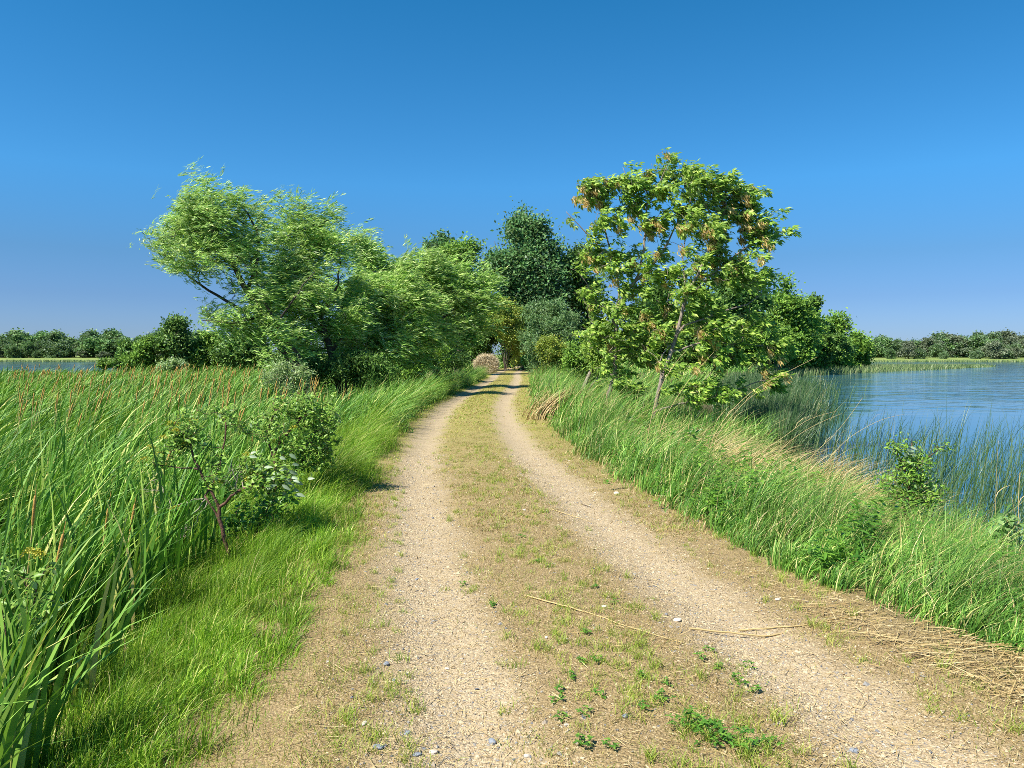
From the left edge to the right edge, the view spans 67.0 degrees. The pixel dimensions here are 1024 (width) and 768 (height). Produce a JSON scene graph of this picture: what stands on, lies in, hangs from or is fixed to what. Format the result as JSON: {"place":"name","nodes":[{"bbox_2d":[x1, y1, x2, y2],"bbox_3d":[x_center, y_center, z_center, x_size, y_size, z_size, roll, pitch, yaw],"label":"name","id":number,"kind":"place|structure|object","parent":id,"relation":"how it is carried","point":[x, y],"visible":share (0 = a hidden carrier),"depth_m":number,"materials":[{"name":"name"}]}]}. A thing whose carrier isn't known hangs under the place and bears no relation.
{"place":"outdoors","nodes":[
{"label":"outdoors","id":0,"kind":"place"},
{"bbox_2d":[0,354,1023,767],"bbox_3d":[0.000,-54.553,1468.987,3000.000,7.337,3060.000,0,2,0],"label":"ground","id":1,"kind":"structure","parent":0,"point":[510,436],"depth_m":4.45,"materials":[{"name":"gravel"}]},
{"bbox_2d":[0,338,16,357],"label":"tree","id":2,"kind":"object","parent":1,"relation":"on","point":[3,341],"visible":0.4,"depth_m":339.17,"materials":[{"name":"green plant"}]},
{"bbox_2d":[3,343,23,357],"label":"tree","id":3,"kind":"object","parent":1,"relation":"on","point":[11,351],"visible":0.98,"depth_m":330.63,"materials":[{"name":"green plant"}]},
{"bbox_2d":[1,327,28,337],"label":"tree","id":4,"kind":"object","parent":1,"relation":"on","point":[10,333],"visible":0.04,"depth_m":359.00,"materials":[{"name":"green plant"}]},
{"bbox_2d":[8,332,31,347],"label":"tree","id":5,"kind":"object","parent":1,"relation":"on","point":[18,338],"visible":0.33,"depth_m":344.45,"materials":[{"name":"green plant"}]},
{"bbox_2d":[21,341,34,357],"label":"tree","id":6,"kind":"object","parent":1,"relation":"on","point":[28,349],"visible":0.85,"depth_m":336.61,"materials":[{"name":"green plant"}]},
{"bbox_2d":[24,490,35,607],"bbox_3d":[-3.286,1.378,5.263,0.120,1.392,0.021,0,2,-12],"label":"cattail spike","id":7,"kind":"object","parent":1,"relation":"on","point":[33,512],"visible":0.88,"depth_m":5.25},
{"bbox_2d":[0,546,63,654],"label":"dogwood shrub","id":8,"kind":"object","parent":1,"relation":"on","point":[22,576],"visible":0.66,"depth_m":4.24,"materials":[{"name":"green plant"}]},
{"bbox_2d":[24,330,50,343],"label":"tree","id":9,"kind":"object","parent":1,"relation":"on","point":[41,334],"visible":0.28,"depth_m":353.78,"materials":[{"name":"green plant"}]},
{"bbox_2d":[30,337,53,357],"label":"tree","id":10,"kind":"object","parent":1,"relation":"on","point":[42,343],"visible":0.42,"depth_m":338.45,"materials":[{"name":"green plant"}]},
{"bbox_2d":[44,522,65,620],"bbox_3d":[-3.023,1.483,5.075,0.201,1.168,0.023,0,2,-12],"label":"cattail spike","id":11,"kind":"object","parent":1,"relation":"on","point":[60,544],"visible":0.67,"depth_m":5.07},
{"bbox_2d":[44,330,68,343],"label":"tree","id":12,"kind":"object","parent":1,"relation":"on","point":[54,337],"visible":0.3,"depth_m":342.61,"materials":[{"name":"green plant"}]},
{"bbox_2d":[43,342,74,357],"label":"tree","id":13,"kind":"object","parent":1,"relation":"on","point":[62,353],"visible":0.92,"depth_m":335.63,"materials":[{"name":"green plant"}]},
{"bbox_2d":[51,338,76,357],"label":"tree","id":14,"kind":"object","parent":1,"relation":"on","point":[62,341],"visible":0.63,"depth_m":339.62,"materials":[{"name":"green plant"}]},
{"bbox_2d":[73,332,93,356],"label":"tree","id":15,"kind":"object","parent":1,"relation":"on","point":[84,336],"visible":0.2,"depth_m":346.00,"materials":[{"name":"green plant"}]},
{"bbox_2d":[73,334,114,357],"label":"tree","id":16,"kind":"object","parent":1,"relation":"on","point":[92,347],"visible":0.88,"depth_m":337.19,"materials":[{"name":"green plant"}]},
{"bbox_2d":[19,570,189,766],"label":"marsh litter","id":17,"kind":"object","parent":1,"relation":"on","point":[99,677],"depth_m":4.58,"materials":[{"name":"plant"}]},
{"bbox_2d":[96,356,114,373],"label":"shrub","id":18,"kind":"object","parent":1,"relation":"on","point":[105,361],"visible":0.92,"depth_m":60.80,"materials":[{"name":"green plant"}]},
{"bbox_2d":[99,327,130,339],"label":"tree","id":19,"kind":"object","parent":1,"relation":"on","point":[111,334],"visible":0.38,"depth_m":360.89,"materials":[{"name":"green plant"}]},
{"bbox_2d":[111,336,132,371],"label":"broadleaf tree","id":20,"kind":"object","parent":1,"relation":"on","point":[124,345],"visible":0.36,"depth_m":75.26,"materials":[{"name":"green plant"}]},
{"bbox_2d":[113,335,164,370],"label":"broadleaf tree","id":21,"kind":"object","parent":1,"relation":"on","point":[139,355],"visible":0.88,"depth_m":73.12,"materials":[{"name":"green plant"}]},
{"bbox_2d":[155,356,188,372],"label":"shrub","id":22,"kind":"object","parent":1,"relation":"on","point":[167,364],"visible":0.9,"depth_m":63.41,"materials":[{"name":"green plant"}]},
{"bbox_2d":[143,308,202,369],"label":"dark tree","id":23,"kind":"object","parent":1,"relation":"on","point":[173,338],"visible":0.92,"depth_m":75.11,"materials":[{"name":"green plant"}]},
{"bbox_2d":[187,328,228,371],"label":"broadleaf tree","id":24,"kind":"object","parent":1,"relation":"on","point":[207,340],"visible":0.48,"depth_m":77.02,"materials":[{"name":"green plant"}]},
{"bbox_2d":[0,364,422,767],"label":"cattail reeds","id":25,"kind":"object","parent":1,"relation":"on","point":[72,476],"visible":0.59,"depth_m":7.18,"materials":[{"name":"plant"}]},
{"bbox_2d":[19,386,420,767],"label":"verge grass","id":26,"kind":"structure","parent":1,"relation":"on","point":[138,677],"depth_m":4.99,"materials":[{"name":"plant"}]},
{"bbox_2d":[140,400,314,557],"bbox_3d":[-2.632,0.927,7.213,1.672,1.567,0.549,0,2,6],"label":"dogwood shrub","id":27,"kind":"object","parent":1,"relation":"on","point":[267,476],"visible":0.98,"depth_m":7.15,"materials":[{"name":"green plant"}]},
{"bbox_2d":[130,156,341,396],"bbox_3d":[-9.751,-3.250,27.398,7.482,9.290,4.230,0,2,0],"label":"willow tree","id":28,"kind":"object","parent":1,"relation":"on","point":[201,232],"visible":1,"depth_m":26.89,"materials":[{"name":"green plant"}]},
{"bbox_2d":[205,326,276,371],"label":"dark tree","id":29,"kind":"object","parent":1,"relation":"on","point":[240,356],"visible":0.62,"depth_m":68.25,"materials":[{"name":"green plant"}]},
{"bbox_2d":[207,484,300,555],"bbox_3d":[-2.521,1.348,7.660,0.854,0.824,0.644,0,2,12],"label":"leafy shrub","id":30,"kind":"object","parent":1,"relation":"on","point":[231,521],"visible":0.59,"depth_m":7.59,"materials":[{"name":"green plant"}]},
{"bbox_2d":[255,351,317,400],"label":"shrub","id":31,"kind":"object","parent":1,"relation":"on","point":[280,373],"visible":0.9,"depth_m":25.84,"materials":[{"name":"green plant"}]},
{"bbox_2d":[257,338,322,372],"bbox_3d":[-18.617,-2.147,65.952,6.034,5.610,6.404,0,2,0],"label":"dark tree","id":32,"kind":"object","parent":1,"relation":"on","point":[270,360],"visible":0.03,"depth_m":64.62,"materials":[{"name":"green plant"}]},
{"bbox_2d":[247,389,345,490],"bbox_3d":[-2.571,0.855,9.230,1.199,1.612,0.708,0,2,0],"label":"dogwood shrub","id":33,"kind":"object","parent":1,"relation":"on","point":[321,446],"visible":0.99,"depth_m":9.17,"materials":[{"name":"green plant"}]},
{"bbox_2d":[240,185,392,397],"bbox_3d":[-7.547,-3.116,29.306,5.840,8.848,4.923,0,2,0],"label":"willow tree","id":34,"kind":"object","parent":1,"relation":"on","point":[317,243],"visible":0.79,"depth_m":29.05,"materials":[{"name":"green plant"}]},
{"bbox_2d":[286,340,404,402],"bbox_3d":[-6.222,-0.196,28.826,4.411,3.002,3.025,0,2,0],"label":"shrub","id":35,"kind":"object","parent":1,"relation":"on","point":[361,366],"visible":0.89,"depth_m":28.58,"materials":[{"name":"green plant"}]},
{"bbox_2d":[327,218,426,391],"bbox_3d":[-6.296,-3.411,36.818,4.053,8.754,4.401,2,3,42],"label":"willow tree","id":36,"kind":"object","parent":1,"relation":"on","point":[372,252],"visible":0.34,"depth_m":36.17,"materials":[{"name":"green plant"}]},
{"bbox_2d":[3,358,770,401],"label":"woodland grass","id":37,"kind":"structure","parent":1,"relation":"on","point":[666,384],"depth_m":64.20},
{"bbox_2d":[303,243,475,389],"bbox_3d":[-5.052,-2.336,32.015,7.308,6.974,4.899,0,2,0],"label":"willow tree","id":38,"kind":"object","parent":1,"relation":"on","point":[400,328],"visible":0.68,"depth_m":31.39,"materials":[{"name":"green plant"}]},
{"bbox_2d":[290,360,489,436],"bbox_3d":[-3.334,-0.208,37.099,5.683,2.269,45.245,0,2,0],"label":"sedge","id":39,"kind":"object","parent":1,"relation":"on","point":[431,390],"visible":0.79,"depth_m":22.36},
{"bbox_2d":[383,344,455,387],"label":"shrub","id":40,"kind":"object","parent":1,"relation":"on","point":[439,353],"visible":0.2,"depth_m":36.70,"materials":[{"name":"green plant"}]},
{"bbox_2d":[416,227,462,251],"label":"broadleaf tree","id":41,"kind":"object","parent":1,"relation":"on","point":[435,241],"visible":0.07,"depth_m":83.15,"materials":[{"name":"green plant"}]},
{"bbox_2d":[387,234,513,377],"bbox_3d":[-3.606,-3.456,38.855,7.582,8.157,4.833,0,2,0],"label":"willow tree","id":42,"kind":"object","parent":1,"relation":"on","point":[463,289],"visible":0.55,"depth_m":38.48,"materials":[{"name":"green plant"}]},
{"bbox_2d":[425,317,475,375],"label":"shrub","id":43,"kind":"object","parent":1,"relation":"on","point":[455,363],"visible":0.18,"depth_m":47.45,"materials":[{"name":"green plant"}]},
{"bbox_2d":[438,231,488,374],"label":"broadleaf tree","id":44,"kind":"object","parent":1,"relation":"on","point":[469,245],"visible":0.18,"depth_m":65.07,"materials":[{"name":"green plant"}]},
{"bbox_2d":[463,326,498,363],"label":"shrub","id":45,"kind":"object","parent":1,"relation":"on","point":[490,340],"visible":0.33,"depth_m":82.62,"materials":[{"name":"green plant"}]},
{"bbox_2d":[473,353,499,372],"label":"hay bale","id":46,"kind":"object","parent":1,"relation":"on","point":[491,361],"visible":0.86,"depth_m":73.29,"materials":[{"name":"plant"}]},
{"bbox_2d":[490,344,521,368],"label":"dark tree","id":47,"kind":"object","parent":1,"relation":"on","point":[501,358],"depth_m":100.42,"materials":[{"name":"green plant"}]},
{"bbox_2d":[484,291,529,370],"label":"shrub","id":48,"kind":"object","parent":1,"relation":"on","point":[511,318],"visible":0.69,"depth_m":78.72,"materials":[{"name":"green plant"}]},
{"bbox_2d":[0,359,1023,376],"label":"reed belt","id":49,"kind":"object","parent":1,"relation":"on","point":[887,367],"visible":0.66,"depth_m":131.22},
{"bbox_2d":[473,196,577,369],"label":"poplar tree","id":50,"kind":"object","parent":1,"relation":"on","point":[532,261],"visible":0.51,"depth_m":83.39,"materials":[{"name":"green plant"}]},
{"bbox_2d":[519,351,536,369],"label":"shrub","id":51,"kind":"object","parent":1,"relation":"on","point":[523,360],"visible":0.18,"depth_m":69.42,"materials":[{"name":"green plant"}]},
{"bbox_2d":[513,291,585,375],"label":"shrub","id":52,"kind":"object","parent":1,"relation":"on","point":[563,322],"visible":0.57,"depth_m":54.24,"materials":[{"name":"green plant"}]},
{"bbox_2d":[530,330,577,374],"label":"shrub","id":53,"kind":"object","parent":1,"relation":"on","point":[552,347],"visible":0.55,"depth_m":41.51,"materials":[{"name":"green plant"}]},
{"bbox_2d":[558,330,607,386],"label":"shrub","id":54,"kind":"object","parent":1,"relation":"on","point":[572,354],"visible":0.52,"depth_m":35.52,"materials":[{"name":"green plant"}]},
{"bbox_2d":[573,733,595,745],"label":"weed","id":55,"kind":"object","parent":1,"relation":"on","point":[588,743],"visible":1,"depth_m":3.26,"materials":[{"name":"green plant"}]},
{"bbox_2d":[554,238,616,344],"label":"dark tree","id":56,"kind":"object","parent":1,"relation":"on","point":[578,281],"visible":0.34,"depth_m":86.25,"materials":[{"name":"green plant"}]},
{"bbox_2d":[572,314,627,390],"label":"shrub","id":57,"kind":"object","parent":1,"relation":"on","point":[593,359],"visible":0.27,"depth_m":23.80,"materials":[{"name":"plant"}]},
{"bbox_2d":[524,594,683,642],"bbox_3d":[0.525,1.449,4.819,1.233,0.023,0.037,2,3,44],"label":"dry stalk","id":58,"kind":"object","parent":1,"relation":"on","point":[593,614],"visible":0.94,"depth_m":4.88,"materials":[{"name":"plant"}]},
{"bbox_2d":[566,147,709,406],"bbox_3d":[3.297,-2.297,19.949,3.887,7.458,1.974,0,2,0],"label":"box elder tree","id":59,"kind":"object","parent":1,"relation":"on","point":[593,189],"visible":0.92,"depth_m":19.78,"materials":[{"name":"plant"}]},
{"bbox_2d":[274,444,1023,767],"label":"straw litter","id":60,"kind":"object","parent":1,"relation":"on","point":[1020,692],"visible":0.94,"depth_m":4.16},
{"bbox_2d":[623,269,686,365],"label":"dark tree","id":61,"kind":"object","parent":1,"relation":"on","point":[659,292],"visible":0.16,"depth_m":86.50,"materials":[{"name":"green plant"}]},
{"bbox_2d":[654,687,675,701],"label":"weed","id":62,"kind":"object","parent":1,"relation":"on","point":[660,693],"visible":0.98,"depth_m":3.65,"materials":[{"name":"green plant"}]},
{"bbox_2d":[665,705,705,727],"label":"clover weed","id":63,"kind":"object","parent":1,"relation":"on","point":[697,720],"visible":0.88,"depth_m":3.37,"materials":[{"name":"green plant"}]},
{"bbox_2d":[668,425,714,455],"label":"broadleaf weed","id":64,"kind":"object","parent":1,"relation":"on","point":[690,431],"visible":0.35,"depth_m":12.43,"materials":[{"name":"green plant"}]},
{"bbox_2d":[661,289,741,369],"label":"dark tree","id":65,"kind":"object","parent":1,"relation":"on","point":[688,340],"visible":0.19,"depth_m":82.89,"materials":[{"name":"green plant"}]},
{"bbox_2d":[690,718,727,746],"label":"clover weed","id":66,"kind":"object","parent":1,"relation":"on","point":[705,721],"visible":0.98,"depth_m":3.27,"materials":[{"name":"green plant"}]},
{"bbox_2d":[645,159,801,423],"bbox_3d":[5.194,-1.926,18.960,3.776,7.028,1.933,0,2,0],"label":"box elder tree","id":67,"kind":"object","parent":1,"relation":"on","point":[713,227],"visible":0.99,"depth_m":18.81,"materials":[{"name":"plant"}]},
{"bbox_2d":[718,725,761,749],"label":"clover weed","id":68,"kind":"object","parent":1,"relation":"on","point":[732,738],"visible":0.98,"depth_m":3.22,"materials":[{"name":"green plant"}]},
{"bbox_2d":[715,260,780,366],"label":"dark tree","id":69,"kind":"object","parent":1,"relation":"on","point":[731,299],"visible":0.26,"depth_m":89.71,"materials":[{"name":"green plant"}]},
{"bbox_2d":[753,734,783,746],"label":"clover weed","id":70,"kind":"object","parent":1,"relation":"on","point":[769,739],"visible":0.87,"depth_m":3.24,"materials":[{"name":"green plant"}]},
{"bbox_2d":[521,370,1023,632],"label":"tawny grass","id":71,"kind":"structure","parent":1,"relation":"on","point":[545,410],"depth_m":11.05,"materials":[{"name":"plant"}]},
{"bbox_2d":[524,360,1023,655],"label":"bank grass","id":72,"kind":"structure","parent":1,"relation":"on","point":[957,609],"depth_m":7.00,"materials":[{"name":"plant"}]},
{"bbox_2d":[738,323,809,371],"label":"shrub","id":73,"kind":"object","parent":1,"relation":"on","point":[800,340],"visible":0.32,"depth_m":86.31,"materials":[{"name":"green plant"}]},
{"bbox_2d":[546,397,1023,603],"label":"undergrowth","id":74,"kind":"object","parent":1,"relation":"on","point":[714,500],"visible":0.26,"depth_m":7.58,"materials":[{"name":"green plant"}]},
{"bbox_2d":[689,604,884,636],"bbox_3d":[1.793,1.483,4.799,1.470,0.046,0.181,-1,2,-17],"label":"dry stalk","id":75,"kind":"object","parent":1,"relation":"on","point":[755,634],"visible":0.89,"depth_m":4.64,"materials":[{"name":"plant"}]},
{"bbox_2d":[750,270,834,370],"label":"broadleaf tree","id":76,"kind":"object","parent":1,"relation":"on","point":[793,310],"visible":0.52,"depth_m":97.58,"materials":[{"name":"green plant"}]},
{"bbox_2d":[738,614,867,630],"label":"dry stalk","id":77,"kind":"object","parent":1,"relation":"on","point":[787,626],"visible":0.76,"depth_m":4.74,"materials":[{"name":"plant"}]},
{"bbox_2d":[795,306,834,371],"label":"broadleaf tree","id":78,"kind":"object","parent":1,"relation":"on","point":[818,365],"visible":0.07,"depth_m":106.21,"materials":[{"name":"green plant"}]},
{"bbox_2d":[808,291,830,333],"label":"dark tree","id":79,"kind":"object","parent":1,"relation":"on","point":[819,299],"visible":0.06,"depth_m":116.99,"materials":[{"name":"green plant"}]},
{"bbox_2d":[815,328,855,368],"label":"shrub","id":80,"kind":"object","parent":1,"relation":"on","point":[837,342],"visible":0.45,"depth_m":106.09,"materials":[{"name":"green plant"}]},
{"bbox_2d":[825,307,861,368],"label":"broadleaf tree","id":81,"kind":"object","parent":1,"relation":"on","point":[839,323],"visible":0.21,"depth_m":120.52,"materials":[{"name":"green plant"}]},
{"bbox_2d":[848,327,878,366],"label":"broadleaf tree","id":82,"kind":"object","parent":1,"relation":"on","point":[865,348],"visible":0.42,"depth_m":128.25,"materials":[{"name":"green plant"}]},
{"bbox_2d":[871,335,897,357],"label":"tree","id":83,"kind":"object","parent":1,"relation":"on","point":[883,344],"visible":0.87,"depth_m":341.44,"materials":[{"name":"green plant"}]},
{"bbox_2d":[882,347,896,358],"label":"tree","id":84,"kind":"object","parent":1,"relation":"on","point":[890,353],"visible":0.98,"depth_m":320.64,"materials":[{"name":"green plant"}]},
{"bbox_2d":[892,338,902,357],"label":"tree","id":85,"kind":"object","parent":1,"relation":"on","point":[896,341],"visible":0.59,"depth_m":344.10,"materials":[{"name":"green plant"}]},
{"bbox_2d":[896,338,916,358],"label":"tree","id":86,"kind":"object","parent":1,"relation":"on","point":[907,351],"visible":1,"depth_m":321.06,"materials":[{"name":"green plant"}]},
{"bbox_2d":[871,431,955,526],"bbox_3d":[4.379,1.216,8.448,0.814,1.373,0.596,1,3,32],"label":"dogwood shrub","id":87,"kind":"object","parent":1,"relation":"on","point":[914,480],"visible":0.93,"depth_m":8.40,"materials":[{"name":"green plant"}]},
{"bbox_2d":[912,348,927,358],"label":"tree","id":88,"kind":"object","parent":1,"relation":"on","point":[921,353],"visible":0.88,"depth_m":320.64,"materials":[{"name":"green plant"}]},
{"bbox_2d":[917,337,935,356],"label":"tree","id":89,"kind":"object","parent":1,"relation":"on","point":[925,343],"visible":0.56,"depth_m":351.02,"materials":[{"name":"green plant"}]},
{"bbox_2d":[926,342,949,357],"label":"tree","id":90,"kind":"object","parent":1,"relation":"on","point":[933,353],"visible":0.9,"depth_m":345.46,"materials":[{"name":"green plant"}]},
{"bbox_2d":[927,330,953,341],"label":"tree","id":91,"kind":"object","parent":1,"relation":"on","point":[939,337],"visible":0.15,"depth_m":363.43,"materials":[{"name":"green plant"}]},
{"bbox_2d":[937,335,977,357],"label":"tree","id":92,"kind":"object","parent":1,"relation":"on","point":[958,345],"visible":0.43,"depth_m":345.80,"materials":[{"name":"green plant"}]},
{"bbox_2d":[947,333,971,355],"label":"tree","id":93,"kind":"object","parent":1,"relation":"on","point":[962,350],"visible":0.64,"depth_m":345.25,"materials":[{"name":"green plant"}]},
{"bbox_2d":[969,350,984,358],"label":"tree","id":94,"kind":"object","parent":1,"relation":"on","point":[978,354],"visible":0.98,"depth_m":320.95,"materials":[{"name":"green plant"}]},
{"bbox_2d":[966,334,1003,355],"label":"tree","id":95,"kind":"object","parent":1,"relation":"on","point":[979,341],"visible":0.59,"depth_m":345.57,"materials":[{"name":"green plant"}]},
{"bbox_2d":[978,339,1012,358],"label":"tree","id":96,"kind":"object","parent":1,"relation":"on","point":[993,349],"visible":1,"depth_m":319.74,"materials":[{"name":"green plant"}]},
{"bbox_2d":[984,331,1006,348],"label":"tree","id":97,"kind":"object","parent":1,"relation":"on","point":[993,335],"visible":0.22,"depth_m":352.30,"materials":[{"name":"green plant"}]},
{"bbox_2d":[990,327,1019,346],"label":"tree","id":98,"kind":"object","parent":1,"relation":"on","point":[1006,334],"visible":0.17,"depth_m":366.79,"materials":[{"name":"green plant"}]},
{"bbox_2d":[988,503,1023,548],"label":"broadleaf weed","id":99,"kind":"object","parent":1,"relation":"on","point":[1008,526],"visible":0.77,"depth_m":6.33,"materials":[{"name":"green plant"}]},
{"bbox_2d":[1004,341,1023,357],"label":"tree","id":100,"kind":"object","parent":1,"relation":"on","point":[1013,345],"visible":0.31,"depth_m":344.71,"materials":[{"name":"green plant"}]},
{"bbox_2d":[1009,347,1023,358],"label":"tree","id":101,"kind":"object","parent":1,"relation":"on","point":[1017,351],"visible":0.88,"depth_m":320.46,"materials":[{"name":"green plant"}]},
{"bbox_2d":[0,362,1023,547],"bbox_3d":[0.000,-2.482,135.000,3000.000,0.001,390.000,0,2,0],"label":"water","id":102,"kind":"structure","parent":0,"point":[920,391],"depth_m":39.44,"materials":[{"name":"blue liquid"}]},
{"bbox_2d":[712,369,1023,546],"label":"bulrushes","id":103,"kind":"object","parent":102,"relation":"in","point":[794,406],"visible":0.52,"depth_m":16.14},
{"bbox_2d":[0,0,1023,353],"label":"sky","id":104,"kind":"structure","parent":0,"point":[892,131],"materials":[{"name":"blue"}]},
{"bbox_2d":[151,373,1023,767],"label":"short grass","id":105,"kind":"structure","parent":0,"point":[589,697],"depth_m":4.24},
{"bbox_2d":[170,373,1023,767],"bbox_3d":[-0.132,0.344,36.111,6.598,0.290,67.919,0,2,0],"label":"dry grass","id":106,"kind":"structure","parent":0,"point":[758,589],"depth_m":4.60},
{"bbox_2d":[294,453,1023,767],"bbox_3d":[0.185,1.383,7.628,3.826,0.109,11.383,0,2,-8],"label":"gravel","id":107,"kind":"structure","parent":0,"point":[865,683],"depth_m":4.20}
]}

